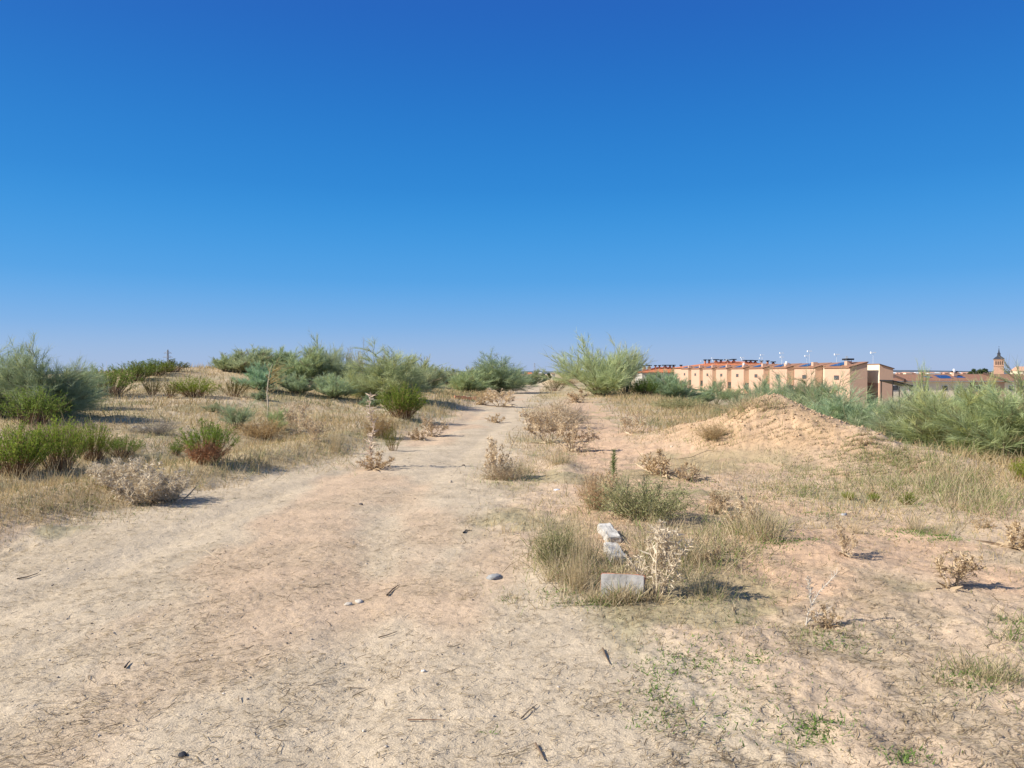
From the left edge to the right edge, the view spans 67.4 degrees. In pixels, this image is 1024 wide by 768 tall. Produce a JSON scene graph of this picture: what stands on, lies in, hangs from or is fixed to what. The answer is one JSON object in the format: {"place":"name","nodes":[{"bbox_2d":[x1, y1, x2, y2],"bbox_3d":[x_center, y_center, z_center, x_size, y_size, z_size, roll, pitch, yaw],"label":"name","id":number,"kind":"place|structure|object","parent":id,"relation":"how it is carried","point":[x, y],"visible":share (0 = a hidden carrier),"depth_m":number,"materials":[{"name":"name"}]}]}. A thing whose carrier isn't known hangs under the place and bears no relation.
{"place":"outdoors","nodes":[
{"label":"outdoors","id":0,"kind":"place"},
{"bbox_2d":[0,382,724,767],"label":"dirt path","id":1,"kind":"structure","parent":0,"point":[468,432],"depth_m":4.66,"materials":[{"name":"soil"}]},
{"bbox_2d":[354,450,394,470],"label":"dry thistle","id":2,"kind":"object","parent":1,"relation":"on","point":[371,466],"visible":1,"depth_m":12.62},
{"bbox_2d":[358,392,394,468],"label":"dry thistle","id":3,"kind":"object","parent":1,"relation":"on","point":[370,452],"visible":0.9,"depth_m":12.97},
{"bbox_2d":[419,413,451,436],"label":"dry thistle","id":4,"kind":"object","parent":1,"relation":"on","point":[431,424],"visible":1,"depth_m":19.12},
{"bbox_2d":[483,388,517,406],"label":"dry thistle","id":5,"kind":"object","parent":1,"relation":"on","point":[507,398],"visible":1,"depth_m":34.69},
{"bbox_2d":[0,367,1023,767],"bbox_3d":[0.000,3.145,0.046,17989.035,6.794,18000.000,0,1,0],"label":"ground","id":6,"kind":"structure","parent":0,"point":[892,563],"depth_m":5.56,"materials":[{"name":"soil"}]},
{"bbox_2d":[0,334,51,415],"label":"broom shrub","id":7,"kind":"object","parent":6,"relation":"on","point":[2,396],"visible":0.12,"depth_m":17.35,"materials":[{"name":"green plant"}]},
{"bbox_2d":[0,420,59,476],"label":"green bush","id":8,"kind":"object","parent":6,"relation":"on","point":[19,450],"visible":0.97,"depth_m":11.04,"materials":[{"name":"green plant"}]},
{"bbox_2d":[0,385,74,425],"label":"green bush","id":9,"kind":"object","parent":6,"relation":"on","point":[33,404],"visible":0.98,"depth_m":15.68,"materials":[{"name":"green plant"}]},
{"bbox_2d":[27,413,89,471],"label":"green bush","id":10,"kind":"object","parent":6,"relation":"on","point":[68,446],"visible":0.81,"depth_m":11.61,"materials":[{"name":"green plant"}]},
{"bbox_2d":[0,330,118,419],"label":"broom shrub","id":11,"kind":"object","parent":6,"relation":"on","point":[56,383],"visible":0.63,"depth_m":17.08,"materials":[{"name":"green plant"}]},
{"bbox_2d":[62,359,109,405],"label":"broom shrub","id":12,"kind":"object","parent":6,"relation":"on","point":[99,385],"visible":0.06,"depth_m":20.18,"materials":[{"name":"green plant"}]},
{"bbox_2d":[69,416,118,460],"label":"green bush","id":13,"kind":"object","parent":6,"relation":"on","point":[90,446],"visible":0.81,"depth_m":12.47,"materials":[{"name":"green plant"}]},
{"bbox_2d":[84,364,142,396],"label":"green bush","id":14,"kind":"object","parent":6,"relation":"on","point":[118,383],"visible":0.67,"depth_m":23.69,"materials":[{"name":"green plant"}]},
{"bbox_2d":[85,456,146,492],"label":"dry thistle","id":15,"kind":"object","parent":6,"relation":"on","point":[115,471],"visible":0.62,"depth_m":9.52,"materials":[{"name":"plant"}]},
{"bbox_2d":[102,434,145,458],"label":"green bush","id":16,"kind":"object","parent":6,"relation":"on","point":[121,443],"visible":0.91,"depth_m":13.02,"materials":[{"name":"green plant"}]},
{"bbox_2d":[107,359,159,380],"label":"green bush","id":17,"kind":"object","parent":6,"relation":"on","point":[140,373],"visible":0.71,"depth_m":28.09,"materials":[{"name":"green plant"}]},
{"bbox_2d":[94,455,183,504],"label":"dry thistle","id":18,"kind":"object","parent":6,"relation":"on","point":[148,491],"visible":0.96,"depth_m":9.10,"materials":[{"name":"plant"}]},
{"bbox_2d":[122,418,180,435],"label":"dry bush","id":19,"kind":"object","parent":6,"relation":"on","point":[150,430],"visible":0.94,"depth_m":15.96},
{"bbox_2d":[129,358,176,375],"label":"green bush","id":20,"kind":"object","parent":6,"relation":"on","point":[162,366],"visible":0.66,"depth_m":29.98,"materials":[{"name":"green plant"}]},
{"bbox_2d":[145,469,211,501],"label":"dry thistle","id":21,"kind":"object","parent":6,"relation":"on","point":[178,487],"visible":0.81,"depth_m":9.33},
{"bbox_2d":[169,375,220,396],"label":"green bush","id":22,"kind":"object","parent":6,"relation":"on","point":[184,389],"visible":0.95,"depth_m":24.16,"materials":[{"name":"green plant"}]},
{"bbox_2d":[174,436,233,465],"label":"dry bush","id":23,"kind":"object","parent":6,"relation":"on","point":[206,449],"visible":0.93,"depth_m":11.79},
{"bbox_2d":[174,417,239,461],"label":"green bush","id":24,"kind":"object","parent":6,"relation":"on","point":[216,434],"visible":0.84,"depth_m":11.98,"materials":[{"name":"green plant"}]},
{"bbox_2d":[206,352,236,371],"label":"broom shrub","id":25,"kind":"object","parent":6,"relation":"on","point":[221,364],"visible":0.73,"depth_m":32.90,"materials":[{"name":"green plant"}]},
{"bbox_2d":[214,398,262,428],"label":"broom shrub","id":26,"kind":"object","parent":6,"relation":"on","point":[241,416],"visible":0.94,"depth_m":18.11,"materials":[{"name":"green plant"}]},
{"bbox_2d":[230,360,278,389],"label":"broom shrub","id":27,"kind":"object","parent":6,"relation":"on","point":[257,376],"visible":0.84,"depth_m":27.58,"materials":[{"name":"green plant"}]},
{"bbox_2d":[223,343,291,372],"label":"broom shrub","id":28,"kind":"object","parent":6,"relation":"on","point":[242,362],"visible":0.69,"depth_m":32.88,"materials":[{"name":"green plant"}]},
{"bbox_2d":[233,415,290,439],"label":"dry bush","id":29,"kind":"object","parent":6,"relation":"on","point":[267,431],"visible":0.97,"depth_m":17.48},
{"bbox_2d":[250,345,303,371],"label":"broom shrub","id":30,"kind":"object","parent":6,"relation":"on","point":[272,359],"visible":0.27,"depth_m":33.05,"materials":[{"name":"green plant"}]},
{"bbox_2d":[263,357,293,412],"bbox_3d":[-6.388,0.107,21.077,0.690,1.726,1.224,0,1,0],"label":"dead sapling","id":31,"kind":"object","parent":6,"relation":"on","point":[273,376],"visible":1,"depth_m":21.00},
{"bbox_2d":[275,370,316,393],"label":"broom shrub","id":32,"kind":"object","parent":6,"relation":"on","point":[291,383],"visible":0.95,"depth_m":28.00,"materials":[{"name":"green plant"}]},
{"bbox_2d":[280,401,312,434],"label":"dry thistle","id":33,"kind":"object","parent":6,"relation":"on","point":[297,420],"visible":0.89,"depth_m":18.57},
{"bbox_2d":[261,345,334,381],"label":"broom shrub","id":34,"kind":"object","parent":6,"relation":"on","point":[301,366],"visible":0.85,"depth_m":31.61,"materials":[{"name":"green plant"}]},
{"bbox_2d":[297,418,326,440],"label":"dry thistle","id":35,"kind":"object","parent":6,"relation":"on","point":[314,429],"visible":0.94,"depth_m":15.80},
{"bbox_2d":[293,329,360,383],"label":"broom shrub","id":36,"kind":"object","parent":6,"relation":"on","point":[336,357],"visible":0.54,"depth_m":32.59,"materials":[{"name":"green plant"}]},
{"bbox_2d":[308,371,360,398],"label":"broom shrub","id":37,"kind":"object","parent":6,"relation":"on","point":[331,388],"visible":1,"depth_m":28.38,"materials":[{"name":"green plant"}]},
{"bbox_2d":[359,407,400,437],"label":"dry bush","id":38,"kind":"object","parent":6,"relation":"on","point":[379,427],"visible":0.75,"depth_m":18.35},
{"bbox_2d":[327,338,452,400],"bbox_3d":[-5.362,-0.495,31.332,5.252,2.891,5.621,0,1,30],"label":"broom shrub","id":39,"kind":"object","parent":6,"relation":"on","point":[382,377],"visible":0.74,"depth_m":30.07,"materials":[{"name":"green plant"}]},
{"bbox_2d":[374,380,429,419],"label":"green bush","id":40,"kind":"object","parent":6,"relation":"on","point":[403,404],"visible":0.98,"depth_m":22.78,"materials":[{"name":"green plant"}]},
{"bbox_2d":[411,354,455,392],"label":"broom shrub","id":41,"kind":"object","parent":6,"relation":"on","point":[438,374],"visible":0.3,"depth_m":44.02,"materials":[{"name":"green plant"}]},
{"bbox_2d":[440,365,497,392],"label":"broom shrub","id":42,"kind":"object","parent":6,"relation":"on","point":[461,382],"visible":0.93,"depth_m":54.52,"materials":[{"name":"green plant"}]},
{"bbox_2d":[483,435,514,479],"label":"dry thistle","id":43,"kind":"object","parent":6,"relation":"on","point":[492,456],"visible":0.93,"depth_m":11.45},
{"bbox_2d":[457,346,543,392],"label":"broom shrub","id":44,"kind":"object","parent":6,"relation":"on","point":[507,380],"visible":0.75,"depth_m":59.17,"materials":[{"name":"green plant"}]},
{"bbox_2d":[473,457,528,480],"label":"dry bush","id":45,"kind":"object","parent":6,"relation":"on","point":[498,471],"visible":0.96,"depth_m":11.35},
{"bbox_2d":[0,389,1023,715],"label":"weedy grass","id":46,"kind":"structure","parent":6,"relation":"on","point":[994,503],"depth_m":8.89,"materials":[{"name":"plant"}]},
{"bbox_2d":[0,394,1023,767],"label":"twig litter","id":47,"kind":"object","parent":6,"relation":"on","point":[660,718],"visible":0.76,"depth_m":4.14,"materials":[{"name":"brown plant"}]},
{"bbox_2d":[0,361,1023,767],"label":"dry grass","id":48,"kind":"structure","parent":6,"relation":"on","point":[622,397],"depth_m":14.39,"materials":[{"name":"plant"}]},
{"bbox_2d":[5,405,1023,767],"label":"green weeds","id":49,"kind":"object","parent":6,"relation":"on","point":[819,719],"visible":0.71,"depth_m":3.97,"materials":[{"name":"green plant"}]},
{"bbox_2d":[12,468,1023,767],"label":"pebbles","id":50,"kind":"object","parent":6,"relation":"on","point":[400,660],"visible":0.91,"depth_m":4.03,"materials":[{"name":"stone"}]},
{"bbox_2d":[522,411,571,443],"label":"dry thistle","id":51,"kind":"object","parent":6,"relation":"on","point":[538,427],"visible":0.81,"depth_m":17.35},
{"bbox_2d":[522,513,585,567],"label":"grass tuft","id":52,"kind":"object","parent":6,"relation":"on","point":[560,546],"visible":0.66,"depth_m":6.28,"materials":[{"name":"plant"}]},
{"bbox_2d":[520,397,594,429],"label":"dry bush","id":53,"kind":"object","parent":6,"relation":"on","point":[557,413],"visible":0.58,"depth_m":21.60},
{"bbox_2d":[545,526,608,591],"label":"grass tuft","id":54,"kind":"object","parent":6,"relation":"on","point":[580,582],"visible":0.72,"depth_m":5.65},
{"bbox_2d":[554,414,600,451],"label":"dry thistle","id":55,"kind":"object","parent":6,"relation":"on","point":[574,437],"visible":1,"depth_m":15.43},
{"bbox_2d":[556,508,610,566],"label":"grass tuft","id":56,"kind":"object","parent":6,"relation":"on","point":[587,544],"visible":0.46,"depth_m":6.28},
{"bbox_2d":[535,332,654,395],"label":"broom shrub","id":57,"kind":"object","parent":6,"relation":"on","point":[610,376],"visible":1,"depth_m":53.45,"materials":[{"name":"green plant"}]},
{"bbox_2d":[574,467,616,510],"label":"dry bush","id":58,"kind":"object","parent":6,"relation":"on","point":[593,484],"visible":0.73,"depth_m":8.82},
{"bbox_2d":[597,523,621,542],"bbox_3d":[0.913,1.423,7.212,0.144,0.123,0.474,-2,6,-6],"label":"concrete slab","id":59,"kind":"object","parent":6,"relation":"on","point":[612,532],"depth_m":7.14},
{"bbox_2d":[603,542,627,563],"bbox_3d":[0.866,1.449,6.456,0.141,0.135,0.432,3,5,-3],"label":"concrete slab","id":60,"kind":"object","parent":6,"relation":"on","point":[608,545],"depth_m":6.42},
{"bbox_2d":[600,573,645,598],"bbox_3d":[0.789,1.475,5.494,0.326,0.253,0.147,0,-28,13],"label":"concrete block","id":61,"kind":"object","parent":6,"relation":"on","point":[621,578],"depth_m":5.45,"materials":[{"name":"white concrete"}]},
{"bbox_2d":[598,333,655,393],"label":"broom shrub","id":62,"kind":"object","parent":6,"relation":"on","point":[635,355],"visible":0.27,"depth_m":56.80,"materials":[{"name":"green plant"}]},
{"bbox_2d":[617,411,646,434],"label":"dry thistle","id":63,"kind":"object","parent":6,"relation":"on","point":[625,426],"visible":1,"depth_m":18.91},
{"bbox_2d":[626,377,660,395],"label":"green bush","id":64,"kind":"object","parent":6,"relation":"on","point":[639,387],"visible":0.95,"depth_m":52.13,"materials":[{"name":"green plant"}]},
{"bbox_2d":[582,466,716,522],"bbox_3d":[1.422,1.244,8.291,1.591,0.799,1.280,0,1,17],"label":"dry bush","id":65,"kind":"object","parent":6,"relation":"on","point":[646,502],"visible":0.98,"depth_m":8.21,"materials":[{"name":"plant"}]},
{"bbox_2d":[635,365,682,385],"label":"apartment block","id":66,"kind":"structure","parent":6,"relation":"on","point":[642,375],"depth_m":385.65,"materials":[{"name":"concrete"}]},
{"bbox_2d":[624,519,694,595],"bbox_3d":[1.079,1.238,5.527,0.570,0.604,0.375,1,1,42],"label":"dry thistle","id":67,"kind":"object","parent":6,"relation":"on","point":[662,538],"visible":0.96,"depth_m":5.44,"materials":[{"name":"plant"}]},
{"bbox_2d":[635,448,689,478],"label":"dry thistle","id":68,"kind":"object","parent":6,"relation":"on","point":[663,464],"visible":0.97,"depth_m":11.98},
{"bbox_2d":[621,504,706,549],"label":"grass tuft","id":69,"kind":"object","parent":6,"relation":"on","point":[674,537],"visible":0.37,"depth_m":6.75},
{"bbox_2d":[631,367,710,398],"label":"broom shrub","id":70,"kind":"object","parent":6,"relation":"on","point":[670,386],"visible":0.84,"depth_m":61.63,"materials":[{"name":"green plant"}]},
{"bbox_2d":[647,395,711,408],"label":"dry bush","id":71,"kind":"object","parent":6,"relation":"on","point":[681,402],"visible":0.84,"depth_m":33.17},
{"bbox_2d":[637,517,732,565],"bbox_3d":[1.335,1.294,6.418,0.847,0.459,0.629,1,1,37],"label":"grass tuft","id":72,"kind":"object","parent":6,"relation":"on","point":[690,549],"visible":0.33,"depth_m":6.34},
{"bbox_2d":[674,461,701,481],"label":"dry thistle","id":73,"kind":"object","parent":6,"relation":"on","point":[688,477],"visible":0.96,"depth_m":11.59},
{"bbox_2d":[691,360,715,388],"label":"terrace house","id":74,"kind":"structure","parent":6,"relation":"on","point":[697,375],"depth_m":273.93,"materials":[{"name":"white paint"}]},
{"bbox_2d":[663,564,747,604],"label":"grass tuft","id":75,"kind":"object","parent":6,"relation":"on","point":[701,590],"visible":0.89,"depth_m":5.42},
{"bbox_2d":[702,358,726,389],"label":"terrace house","id":76,"kind":"structure","parent":6,"relation":"on","point":[706,370],"depth_m":257.95,"materials":[{"name":"white paint"}]},
{"bbox_2d":[703,369,736,404],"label":"broom shrub","id":77,"kind":"object","parent":6,"relation":"on","point":[718,386],"visible":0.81,"depth_m":76.92,"materials":[{"name":"green plant"}]},
{"bbox_2d":[674,359,775,384],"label":"apartment block","id":78,"kind":"structure","parent":6,"relation":"on","point":[716,362],"depth_m":348.39,"materials":[{"name":"orange paint"}]},
{"bbox_2d":[715,358,741,390],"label":"terrace house","id":79,"kind":"structure","parent":6,"relation":"on","point":[723,371],"depth_m":238.93,"materials":[{"name":"white paint"}]},
{"bbox_2d":[719,491,766,533],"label":"dry thistle","id":80,"kind":"object","parent":6,"relation":"on","point":[739,502],"visible":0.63,"depth_m":7.71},
{"bbox_2d":[730,357,759,393],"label":"terrace house","id":81,"kind":"structure","parent":6,"relation":"on","point":[738,372],"depth_m":222.80,"materials":[{"name":"white paint"}]},
{"bbox_2d":[620,393,881,445],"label":"earth clods","id":82,"kind":"object","parent":6,"relation":"on","point":[793,417],"visible":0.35,"depth_m":14.51,"materials":[{"name":"soil"}]},
{"bbox_2d":[717,491,800,544],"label":"grass tuft","id":83,"kind":"object","parent":6,"relation":"on","point":[760,527],"visible":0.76,"depth_m":6.93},
{"bbox_2d":[748,354,780,392],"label":"terrace house","id":84,"kind":"structure","parent":6,"relation":"on","point":[758,370],"depth_m":206.47,"materials":[{"name":"white paint"}]},
{"bbox_2d":[711,367,832,412],"bbox_3d":[7.130,0.544,19.794,3.707,2.140,3.475,1,1,38],"label":"broom shrub","id":85,"kind":"object","parent":6,"relation":"on","point":[766,391],"visible":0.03,"depth_m":19.94,"materials":[{"name":"green plant"}]},
{"bbox_2d":[768,352,805,391],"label":"terrace house","id":86,"kind":"structure","parent":6,"relation":"on","point":[786,367],"depth_m":187.39,"materials":[{"name":"white paint"}]},
{"bbox_2d":[615,515,1000,713],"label":"green weeds","id":87,"kind":"object","parent":6,"relation":"on","point":[759,622],"visible":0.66,"depth_m":4.81,"materials":[{"name":"green plant"}]},
{"bbox_2d":[781,366,844,407],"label":"broom shrub","id":88,"kind":"object","parent":6,"relation":"on","point":[801,393],"visible":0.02,"depth_m":18.19,"materials":[{"name":"green plant"}]},
{"bbox_2d":[794,350,838,391],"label":"terrace house","id":89,"kind":"structure","parent":6,"relation":"on","point":[798,371],"depth_m":170.95,"materials":[{"name":"white paint"}]},
{"bbox_2d":[805,572,838,625],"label":"dry thistle","id":90,"kind":"object","parent":6,"relation":"on","point":[811,602],"visible":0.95,"depth_m":4.86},
{"bbox_2d":[633,394,1011,475],"bbox_3d":[5.069,0.756,14.792,3.825,1.100,8.314,0,1,-24],"label":"earth mound","id":91,"kind":"object","parent":6,"relation":"on","point":[753,452],"visible":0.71,"depth_m":13.80,"materials":[{"name":"soil"}]},
{"bbox_2d":[690,420,731,439],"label":"dry bush","id":92,"kind":"object","parent":91,"relation":"on","point":[706,432],"visible":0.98,"depth_m":14.43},
{"bbox_2d":[810,602,843,629],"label":"dry thistle","id":93,"kind":"object","parent":6,"relation":"on","point":[825,620],"visible":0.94,"depth_m":4.85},
{"bbox_2d":[802,376,868,417],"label":"broom shrub","id":94,"kind":"object","parent":6,"relation":"on","point":[824,388],"visible":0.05,"depth_m":17.05,"materials":[{"name":"green plant"}]},
{"bbox_2d":[783,363,902,415],"bbox_3d":[7.468,0.459,17.234,3.452,2.022,3.651,0,1,-3],"label":"broom shrub","id":95,"kind":"object","parent":6,"relation":"on","point":[809,395],"visible":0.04,"depth_m":17.41,"materials":[{"name":"green plant"}]},
{"bbox_2d":[832,514,859,557],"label":"dry thistle","id":96,"kind":"object","parent":6,"relation":"on","point":[840,529],"visible":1,"depth_m":6.49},
{"bbox_2d":[803,382,895,429],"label":"broom shrub","id":97,"kind":"object","parent":6,"relation":"on","point":[837,415],"visible":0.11,"depth_m":16.34,"materials":[{"name":"green plant"}]},
{"bbox_2d":[844,384,947,443],"bbox_3d":[7.757,0.804,15.564,3.203,1.695,3.336,0,1,28],"label":"broom shrub","id":98,"kind":"object","parent":6,"relation":"on","point":[896,412],"visible":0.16,"depth_m":15.07,"materials":[{"name":"green plant"}]},
{"bbox_2d":[894,374,938,394],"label":"house","id":99,"kind":"structure","parent":6,"relation":"on","point":[909,378],"depth_m":170.03,"materials":[{"name":"beige paint"}]},
{"bbox_2d":[873,377,1023,457],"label":"broom shrub","id":100,"kind":"object","parent":6,"relation":"on","point":[929,435],"visible":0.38,"depth_m":14.10,"materials":[{"name":"plant"}]},
{"bbox_2d":[924,369,972,399],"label":"house","id":101,"kind":"structure","parent":6,"relation":"on","point":[946,378],"depth_m":170.05,"materials":[{"name":"beige paint"}]},
{"bbox_2d":[882,383,1019,455],"bbox_3d":[8.873,0.747,15.057,3.352,1.644,3.587,0,1,-12],"label":"broom shrub","id":102,"kind":"object","parent":6,"relation":"on","point":[924,393],"visible":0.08,"depth_m":14.92,"materials":[{"name":"green plant"}]},
{"bbox_2d":[929,547,987,589],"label":"dry thistle","id":103,"kind":"object","parent":6,"relation":"on","point":[962,570],"visible":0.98,"depth_m":5.62,"materials":[{"name":"plant"}]},
{"bbox_2d":[917,354,1023,459],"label":"broom shrub","id":104,"kind":"object","parent":6,"relation":"on","point":[961,423],"visible":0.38,"depth_m":13.68,"materials":[{"name":"plant"}]},
{"bbox_2d":[923,366,1023,460],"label":"broom shrub","id":105,"kind":"object","parent":6,"relation":"on","point":[1007,444],"visible":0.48,"depth_m":13.61,"materials":[{"name":"plant"}]},
{"bbox_2d":[926,634,1023,693],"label":"grass tuft","id":106,"kind":"object","parent":6,"relation":"on","point":[995,671],"visible":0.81,"depth_m":4.03,"materials":[{"name":"plant"}]},
{"bbox_2d":[957,372,1005,398],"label":"house","id":107,"kind":"structure","parent":6,"relation":"on","point":[984,379],"depth_m":170.92,"materials":[{"name":"pink paint"}]},
{"bbox_2d":[971,519,1023,550],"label":"dry thistle","id":108,"kind":"object","parent":6,"relation":"on","point":[1012,534],"visible":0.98,"depth_m":7.03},
{"bbox_2d":[0,363,1023,572],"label":"tall straw grass","id":109,"kind":"structure","parent":0,"point":[719,468],"depth_m":11.49,"materials":[{"name":"plant"}]},
{"bbox_2d":[0,0,1023,370],"label":"sky","id":110,"kind":"structure","parent":0,"point":[451,181],"materials":[{"name":"blue"}]},
{"bbox_2d":[823,352,894,403],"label":"terrace house","id":111,"kind":"structure","parent":0,"point":[871,373],"depth_m":150.83,"materials":[{"name":"beige paint"}]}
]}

